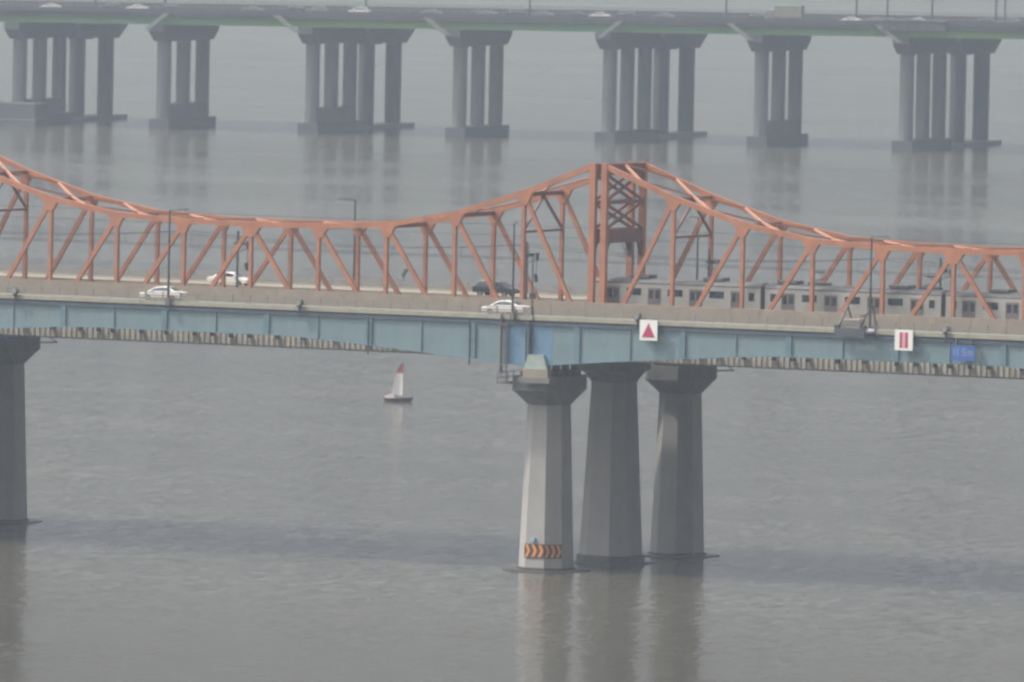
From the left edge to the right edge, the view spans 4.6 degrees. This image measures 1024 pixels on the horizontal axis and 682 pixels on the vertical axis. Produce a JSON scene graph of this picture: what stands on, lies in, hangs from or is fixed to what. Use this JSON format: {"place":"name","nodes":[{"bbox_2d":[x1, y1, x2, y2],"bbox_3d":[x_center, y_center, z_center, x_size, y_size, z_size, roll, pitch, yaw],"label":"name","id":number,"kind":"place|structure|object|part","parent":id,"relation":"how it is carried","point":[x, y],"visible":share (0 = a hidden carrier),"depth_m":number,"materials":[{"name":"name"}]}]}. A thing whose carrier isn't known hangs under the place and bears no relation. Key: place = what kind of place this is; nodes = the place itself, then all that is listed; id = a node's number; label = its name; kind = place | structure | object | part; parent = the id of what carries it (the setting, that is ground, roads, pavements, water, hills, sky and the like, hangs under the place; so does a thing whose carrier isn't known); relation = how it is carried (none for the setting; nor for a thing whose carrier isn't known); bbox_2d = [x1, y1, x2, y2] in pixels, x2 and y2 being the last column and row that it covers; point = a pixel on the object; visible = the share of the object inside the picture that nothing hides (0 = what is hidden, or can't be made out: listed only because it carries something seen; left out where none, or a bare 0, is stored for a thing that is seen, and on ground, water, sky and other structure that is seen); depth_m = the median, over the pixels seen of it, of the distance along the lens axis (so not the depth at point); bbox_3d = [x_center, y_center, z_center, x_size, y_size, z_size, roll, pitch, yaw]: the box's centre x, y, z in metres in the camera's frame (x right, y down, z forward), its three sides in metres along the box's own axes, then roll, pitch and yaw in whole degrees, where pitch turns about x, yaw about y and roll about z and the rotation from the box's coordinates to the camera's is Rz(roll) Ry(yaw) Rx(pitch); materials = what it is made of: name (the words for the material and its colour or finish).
{"place":"outdoors","nodes":[
{"label":"outdoors","id":0,"kind":"place"},
{"bbox_2d":[0,263,586,298],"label":"road deck","id":1,"kind":"structure","parent":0,"point":[297,282],"depth_m":1345.25,"materials":[{"name":"concrete"}]},
{"bbox_2d":[207,272,247,284],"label":"car","id":2,"kind":"object","parent":1,"relation":"on","point":[231,278],"visible":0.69,"depth_m":1338.81,"materials":[{"name":"white metal"}]},
{"bbox_2d":[338,198,355,282],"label":"lamp post","id":3,"kind":"object","parent":1,"relation":"on","point":[354,243],"visible":0.7,"depth_m":1342.43,"materials":[{"name":"metal"}]},
{"bbox_2d":[401,268,407,281],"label":"floodlight","id":4,"kind":"object","parent":1,"relation":"attached to","point":[405,271],"visible":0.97,"depth_m":1339.83,"materials":[{"name":"metal"}]},
{"bbox_2d":[472,280,519,295],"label":"car","id":5,"kind":"object","parent":1,"relation":"on","point":[481,287],"visible":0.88,"depth_m":1325.65,"materials":[{"name":"black metal"}]},
{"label":"side window","id":6,"kind":"part","parent":5,"relation":"part of","materials":[{"name":"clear glass"}]},
{"bbox_2d":[687,216,698,279],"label":"lamp post","id":7,"kind":"object","parent":1,"relation":"on","point":[697,250],"visible":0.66,"depth_m":1325.05,"materials":[{"name":"metal"}]},
{"bbox_2d":[0,0,1023,681],"bbox_3d":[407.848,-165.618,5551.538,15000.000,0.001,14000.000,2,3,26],"label":"water","id":8,"kind":"structure","parent":0,"point":[204,512],"depth_m":1557.26,"materials":[{"name":"grey liquid"}]},
{"bbox_2d":[0,336,42,523],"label":"bridge pier","id":9,"kind":"structure","parent":8,"relation":"in","point":[17,353],"depth_m":1352.92,"materials":[{"name":"concrete"}]},
{"bbox_2d":[39,338,56,342],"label":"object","id":10,"kind":"object","parent":9,"relation":"attached to","point":[54,341],"visible":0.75,"depth_m":1356.74,"materials":[{"name":"metal"}]},
{"bbox_2d":[0,101,48,126],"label":"barge","id":11,"kind":"object","parent":8,"relation":"on","point":[27,114],"visible":1,"depth_m":2743.57,"materials":[{"name":"metal"}]},
{"bbox_2d":[4,22,75,122],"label":"pier","id":12,"kind":"structure","parent":8,"relation":"in","point":[21,33],"depth_m":2767.40,"materials":[{"name":"concrete"}]},
{"bbox_2d":[68,23,127,120],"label":"pier","id":13,"kind":"structure","parent":8,"relation":"in","point":[105,34],"depth_m":2800.14,"materials":[{"name":"concrete"}]},
{"bbox_2d":[0,0,1023,19],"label":"road deck","id":14,"kind":"structure","parent":13,"relation":"on","point":[458,8],"depth_m":2776.36,"materials":[{"name":"green paint"}]},
{"bbox_2d":[766,5,804,18],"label":"truck","id":15,"kind":"object","parent":14,"relation":"on","point":[796,11],"visible":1,"depth_m":2703.20,"materials":[{"name":"beige paint"}]},
{"bbox_2d":[149,24,218,128],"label":"pier","id":16,"kind":"structure","parent":8,"relation":"in","point":[183,111],"depth_m":2756.98,"materials":[{"name":"concrete"}]},
{"bbox_2d":[0,0,1023,38],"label":"road deck","id":17,"kind":"structure","parent":16,"relation":"on","point":[695,23],"depth_m":2720.80,"materials":[{"name":"green paint"}]},
{"bbox_2d":[42,3,61,6],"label":"car","id":18,"kind":"object","parent":17,"relation":"on","point":[51,5],"visible":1,"depth_m":2753.28,"materials":[{"name":"white metal"}]},
{"bbox_2d":[126,4,148,7],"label":"car","id":19,"kind":"object","parent":17,"relation":"on","point":[138,6],"visible":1,"depth_m":2751.42,"materials":[{"name":"white metal"}]},
{"bbox_2d":[145,13,168,28],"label":"girder bracket","id":20,"kind":"object","parent":17,"relation":"attached to","point":[158,20],"visible":1,"depth_m":2739.81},
{"bbox_2d":[159,4,181,8],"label":"car","id":21,"kind":"object","parent":17,"relation":"on","point":[171,7],"visible":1,"depth_m":2745.82,"materials":[{"name":"grey metal"}]},
{"bbox_2d":[241,6,263,9],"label":"car","id":22,"kind":"object","parent":17,"relation":"on","point":[256,8],"visible":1,"depth_m":2742.34,"materials":[{"name":"silver metal"}]},
{"bbox_2d":[273,15,298,31],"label":"girder bracket","id":23,"kind":"object","parent":17,"relation":"attached to","point":[285,22],"visible":1,"depth_m":2730.88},
{"bbox_2d":[282,5,304,10],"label":"car","id":24,"kind":"object","parent":17,"relation":"on","point":[294,6],"visible":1,"depth_m":2746.78,"materials":[{"name":"grey metal"}]},
{"bbox_2d":[306,6,328,10],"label":"car","id":25,"kind":"object","parent":17,"relation":"on","point":[318,8],"visible":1,"depth_m":2738.76,"materials":[{"name":"silver metal"}]},
{"bbox_2d":[348,7,370,11],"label":"car","id":26,"kind":"object","parent":17,"relation":"on","point":[360,10],"visible":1,"depth_m":2732.70,"materials":[{"name":"white metal"}]},
{"bbox_2d":[421,9,442,12],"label":"car","id":27,"kind":"object","parent":17,"relation":"on","point":[435,11],"visible":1,"depth_m":2733.05,"materials":[{"name":"silver metal"}]},
{"bbox_2d":[424,18,449,34],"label":"girder bracket","id":28,"kind":"object","parent":17,"relation":"attached to","point":[435,25],"visible":1,"depth_m":2720.49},
{"bbox_2d":[477,12,498,13],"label":"car","id":29,"kind":"object","parent":17,"relation":"on","point":[488,13],"visible":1,"depth_m":2723.41,"materials":[{"name":"silver metal"}]},
{"bbox_2d":[503,9,525,14],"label":"car","id":30,"kind":"object","parent":17,"relation":"on","point":[510,11],"visible":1,"depth_m":2726.24,"materials":[{"name":"grey metal"}]},
{"bbox_2d":[531,11,554,14],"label":"car","id":31,"kind":"object","parent":17,"relation":"on","point":[542,13],"visible":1,"depth_m":2722.30,"materials":[{"name":"silver metal"}]},
{"bbox_2d":[589,12,610,15],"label":"car","id":32,"kind":"object","parent":17,"relation":"on","point":[600,14],"visible":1,"depth_m":2715.74,"materials":[{"name":"white metal"}]},
{"bbox_2d":[598,21,623,36],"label":"girder bracket","id":33,"kind":"object","parent":17,"relation":"attached to","point":[611,28],"visible":1,"depth_m":2708.57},
{"bbox_2d":[613,12,636,15],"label":"car","id":34,"kind":"object","parent":17,"relation":"on","point":[625,13],"visible":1,"depth_m":2714.45,"materials":[{"name":"grey metal"}]},
{"bbox_2d":[652,13,674,16],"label":"car","id":35,"kind":"object","parent":17,"relation":"on","point":[663,15],"visible":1,"depth_m":2717.14,"materials":[{"name":"silver metal"}]},
{"bbox_2d":[725,0,726,17],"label":"lamp post","id":36,"kind":"object","parent":17,"relation":"on","point":[725,8],"visible":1,"depth_m":2720.22,"materials":[{"name":"metal"}]},
{"bbox_2d":[726,23,751,39],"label":"girder bracket","id":37,"kind":"object","parent":17,"relation":"attached to","point":[738,30],"visible":1,"depth_m":2699.86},
{"bbox_2d":[744,13,765,18],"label":"car","id":38,"kind":"object","parent":17,"relation":"on","point":[755,14],"visible":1,"depth_m":2710.77,"materials":[{"name":"grey metal"}]},
{"bbox_2d":[841,17,861,19],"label":"car","id":39,"kind":"object","parent":17,"relation":"on","point":[855,18],"visible":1,"depth_m":2699.16,"materials":[{"name":"white metal"}]},
{"bbox_2d":[855,0,857,16],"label":"lamp post","id":40,"kind":"object","parent":17,"relation":"on","point":[856,8],"visible":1,"depth_m":2716.05,"materials":[{"name":"metal"}]},
{"bbox_2d":[886,0,888,17],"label":"lamp post","id":41,"kind":"object","parent":17,"relation":"on","point":[887,9],"visible":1,"depth_m":2690.43,"materials":[{"name":"metal"}]},
{"bbox_2d":[875,25,902,42],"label":"girder bracket","id":42,"kind":"object","parent":17,"relation":"attached to","point":[892,36],"visible":1,"depth_m":2689.69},
{"bbox_2d":[882,19,947,31],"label":"expansion bay","id":43,"kind":"object","parent":17,"relation":"attached to","point":[915,25],"visible":1,"depth_m":2687.79,"materials":[{"name":"grey concrete"}]},
{"bbox_2d":[931,0,932,18],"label":"lamp post","id":44,"kind":"object","parent":17,"relation":"on","point":[932,9],"visible":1,"depth_m":2687.44,"materials":[{"name":"metal"}]},
{"bbox_2d":[972,18,995,21],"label":"car","id":45,"kind":"object","parent":17,"relation":"on","point":[983,19],"visible":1,"depth_m":2689.16,"materials":[{"name":"grey metal"}]},
{"bbox_2d":[995,0,996,19],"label":"lamp post","id":46,"kind":"object","parent":17,"relation":"on","point":[995,9],"visible":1,"depth_m":2706.59,"materials":[{"name":"metal"}]},
{"bbox_2d":[1004,0,1005,22],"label":"lamp post","id":47,"kind":"object","parent":17,"relation":"on","point":[1004,11],"visible":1,"depth_m":2682.55,"materials":[{"name":"metal"}]},
{"bbox_2d":[998,18,1021,22],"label":"car","id":48,"kind":"object","parent":17,"relation":"on","point":[1011,21],"visible":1,"depth_m":2691.49,"materials":[{"name":"silver metal"}]},
{"bbox_2d":[297,27,366,133],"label":"pier","id":49,"kind":"structure","parent":8,"relation":"in","point":[331,116],"depth_m":2746.64,"materials":[{"name":"concrete"}]},
{"bbox_2d":[357,28,414,129],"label":"pier","id":50,"kind":"structure","parent":8,"relation":"in","point":[393,39],"depth_m":2779.84,"materials":[{"name":"concrete"}]},
{"bbox_2d":[383,361,412,401],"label":"sailboat","id":51,"kind":"object","parent":8,"relation":"on","point":[397,388],"visible":1,"depth_m":1620.44,"materials":[{"name":"white fabric"}]},
{"bbox_2d":[445,29,512,137],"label":"pier","id":52,"kind":"structure","parent":8,"relation":"in","point":[462,41],"depth_m":2736.63,"materials":[{"name":"concrete"}]},
{"bbox_2d":[502,364,589,572],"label":"bridge pier","id":53,"kind":"structure","parent":8,"relation":"in","point":[547,513],"depth_m":1290.29,"materials":[{"name":"concrete"}]},
{"bbox_2d":[497,370,520,383],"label":"access platform","id":54,"kind":"structure","parent":53,"relation":"attached to","point":[510,382],"depth_m":1289.49,"materials":[{"name":"grey metal"}]},
{"bbox_2d":[0,285,1023,368],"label":"road deck","id":55,"kind":"structure","parent":53,"relation":"on","point":[562,339],"depth_m":1288.31,"materials":[{"name":"concrete"}]},
{"bbox_2d":[11,287,18,302],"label":"navigation lamp","id":56,"kind":"object","parent":55,"relation":"attached to","point":[14,291],"visible":1,"depth_m":1311.82,"materials":[{"name":"grey metal"}]},
{"bbox_2d":[139,286,187,300],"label":"car","id":57,"kind":"object","parent":55,"relation":"on","point":[174,290],"visible":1,"depth_m":1307.67,"materials":[{"name":"white metal"}]},
{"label":"side window","id":58,"kind":"part","parent":57,"relation":"part of","materials":[{"name":"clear glass"}]},
{"bbox_2d":[165,209,188,304],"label":"lamp post","id":59,"kind":"object","parent":55,"relation":"on","point":[167,300],"visible":1,"depth_m":1304.07,"materials":[{"name":"metal"}]},
{"bbox_2d":[295,298,302,314],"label":"navigation lamp","id":60,"kind":"object","parent":55,"relation":"attached to","point":[299,302],"visible":1,"depth_m":1297.53,"materials":[{"name":"grey metal"}]},
{"bbox_2d":[367,315,369,353],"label":"drain pipe","id":61,"kind":"object","parent":55,"relation":"attached to","point":[368,321],"visible":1,"depth_m":1294.75,"materials":[{"name":"metal"}]},
{"bbox_2d":[468,319,470,364],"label":"drain pipe","id":62,"kind":"object","parent":55,"relation":"attached to","point":[469,326],"visible":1,"depth_m":1289.73,"materials":[{"name":"metal"}]},
{"bbox_2d":[499,313,507,382],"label":"access ladder","id":63,"kind":"object","parent":55,"relation":"attached to","point":[501,345],"visible":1,"depth_m":1287.93,"materials":[{"name":"grey metal"}]},
{"bbox_2d":[481,300,530,314],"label":"car","id":64,"kind":"object","parent":55,"relation":"on","point":[506,303],"visible":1,"depth_m":1290.66,"materials":[{"name":"white metal"}]},
{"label":"side window","id":65,"kind":"part","parent":64,"relation":"part of","materials":[{"name":"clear glass"}]},
{"bbox_2d":[509,221,518,319],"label":"lamp post","id":66,"kind":"object","parent":55,"relation":"on","point":[512,313],"visible":1,"depth_m":1287.00,"materials":[{"name":"metal"}]},
{"bbox_2d":[527,321,531,354],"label":"drain pipe","id":67,"kind":"object","parent":55,"relation":"attached to","point":[529,340],"visible":1,"depth_m":1286.65,"materials":[{"name":"metal"}]},
{"bbox_2d":[529,257,535,319],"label":"camera pole","id":68,"kind":"object","parent":55,"relation":"on","point":[532,295],"visible":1,"depth_m":1286.36,"materials":[{"name":"metal"}]},
{"bbox_2d":[633,312,641,328],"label":"navigation lamp","id":69,"kind":"object","parent":55,"relation":"attached to","point":[637,316],"visible":1,"depth_m":1280.94,"materials":[{"name":"grey metal"}]},
{"bbox_2d":[639,318,657,340],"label":"bridge sign","id":70,"kind":"object","parent":55,"relation":"attached to","point":[648,329],"visible":1,"depth_m":1280.32,"materials":[{"name":"white metal"}]},
{"bbox_2d":[834,304,875,337],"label":"work platform","id":71,"kind":"structure","parent":55,"relation":"attached to","point":[847,332],"depth_m":1270.76,"materials":[{"name":"grey metal"}]},
{"bbox_2d":[867,236,889,334],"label":"lamp post","id":72,"kind":"object","parent":55,"relation":"on","point":[870,300],"visible":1,"depth_m":1269.76,"materials":[{"name":"metal"}]},
{"bbox_2d":[865,329,875,334],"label":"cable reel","id":73,"kind":"object","parent":72,"relation":"attached to","point":[869,331],"visible":1,"depth_m":1269.63,"materials":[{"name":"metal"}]},
{"bbox_2d":[895,328,912,350],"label":"bridge sign","id":74,"kind":"object","parent":55,"relation":"attached to","point":[903,339],"visible":1,"depth_m":1268.11,"materials":[{"name":"white metal"}]},
{"bbox_2d":[941,325,949,341],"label":"navigation lamp","id":75,"kind":"object","parent":55,"relation":"attached to","point":[945,329],"visible":1,"depth_m":1266.24,"materials":[{"name":"grey metal"}]},
{"bbox_2d":[951,338,974,360],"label":"height sign","id":76,"kind":"object","parent":55,"relation":"attached to","point":[962,353],"visible":1,"depth_m":1265.36,"materials":[{"name":"blue metal"}]},
{"bbox_2d":[524,543,543,557],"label":"chevron board","id":77,"kind":"object","parent":53,"relation":"attached to","point":[534,550],"visible":1,"depth_m":1290.22,"materials":[{"name":"orange metal"}]},
{"bbox_2d":[519,354,556,383],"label":"bearing pedestal","id":78,"kind":"object","parent":53,"relation":"on","point":[536,369],"visible":1,"depth_m":1286.23,"materials":[{"name":"beige concrete"}]},
{"bbox_2d":[544,545,561,558],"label":"chevron board","id":79,"kind":"object","parent":53,"relation":"attached to","point":[552,551],"visible":1,"depth_m":1290.09,"materials":[{"name":"orange metal"}]},
{"bbox_2d":[573,362,653,565],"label":"bridge pier","id":80,"kind":"structure","parent":8,"relation":"in","point":[611,532],"depth_m":1303.64,"materials":[{"name":"concrete"}]},
{"bbox_2d":[0,275,1023,379],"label":"railway deck","id":81,"kind":"structure","parent":80,"relation":"on","point":[817,364],"depth_m":1304.13,"materials":[{"name":"beige concrete"}]},
{"bbox_2d":[233,231,248,287],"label":"catenary mast","id":82,"kind":"object","parent":81,"relation":"on","point":[237,259],"visible":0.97,"depth_m":1324.00,"materials":[{"name":"metal"}]},
{"bbox_2d":[0,155,635,301],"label":"truss span","id":83,"kind":"object","parent":81,"relation":"attached to","point":[251,227],"visible":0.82,"depth_m":1318.34,"materials":[{"name":"orange paint"}]},
{"bbox_2d":[525,242,539,299],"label":"catenary mast","id":84,"kind":"object","parent":81,"relation":"on","point":[526,269],"visible":0.94,"depth_m":1309.47,"materials":[{"name":"metal"}]},
{"bbox_2d":[705,249,720,276],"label":"catenary mast","id":85,"kind":"object","parent":81,"relation":"on","point":[708,261],"visible":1,"depth_m":1300.44,"materials":[{"name":"metal"}]},
{"bbox_2d":[0,231,1021,279],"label":"overhead wire","id":86,"kind":"object","parent":85,"relation":"hanging from","point":[498,258],"visible":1,"depth_m":1308.74,"materials":[{"name":"metal"}]},
{"bbox_2d":[0,230,1021,277],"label":"overhead wire","id":87,"kind":"object","parent":85,"relation":"hanging from","point":[501,245],"visible":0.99,"depth_m":1312.93,"materials":[{"name":"metal"}]},
{"bbox_2d":[595,272,1021,319],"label":"train","id":88,"kind":"object","parent":81,"relation":"on","point":[723,292],"visible":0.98,"depth_m":1292.03,"materials":[{"name":"metal"}]},
{"bbox_2d":[599,162,1023,319],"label":"truss span","id":89,"kind":"object","parent":81,"relation":"attached to","point":[954,254],"visible":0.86,"depth_m":1297.09,"materials":[{"name":"orange paint"}]},
{"bbox_2d":[0,205,1023,249],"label":"overhead wire","id":90,"kind":"object","parent":89,"relation":"hanging from","point":[509,235],"visible":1,"depth_m":1315.07,"materials":[{"name":"metal"}]},
{"bbox_2d":[622,242,633,263],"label":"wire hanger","id":91,"kind":"object","parent":89,"relation":"hanging from","point":[631,256],"visible":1,"depth_m":1305.97,"materials":[{"name":"grey metal"}]},
{"bbox_2d":[938,258,950,289],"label":"catenary mast","id":92,"kind":"object","parent":81,"relation":"on","point":[940,279],"visible":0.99,"depth_m":1289.18,"materials":[{"name":"metal"}]},
{"bbox_2d":[595,32,660,142],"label":"pier","id":93,"kind":"structure","parent":8,"relation":"in","point":[610,44],"depth_m":2726.39,"materials":[{"name":"concrete"}]},
{"bbox_2d":[652,33,707,138],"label":"pier","id":94,"kind":"structure","parent":8,"relation":"in","point":[686,44],"depth_m":2758.88,"materials":[{"name":"concrete"}]},
{"bbox_2d":[642,364,719,557],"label":"bridge pier","id":95,"kind":"structure","parent":8,"relation":"in","point":[677,530],"depth_m":1318.29,"materials":[{"name":"concrete"}]},
{"bbox_2d":[746,35,810,146],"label":"pier","id":96,"kind":"structure","parent":8,"relation":"in","point":[778,129],"depth_m":2715.92,"materials":[{"name":"concrete"}]},
{"bbox_2d":[892,37,954,151],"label":"pier","id":97,"kind":"structure","parent":8,"relation":"in","point":[909,48],"depth_m":2706.29,"materials":[{"name":"concrete"}]},
{"bbox_2d":[949,38,1001,146],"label":"pier","id":98,"kind":"structure","parent":8,"relation":"in","point":[981,50],"depth_m":2736.95,"materials":[{"name":"concrete"}]},
{"bbox_2d":[591,370,609,379],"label":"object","id":99,"kind":"object","parent":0,"point":[600,378],"visible":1,"depth_m":1295.21,"materials":[{"name":"metal"}]}
]}

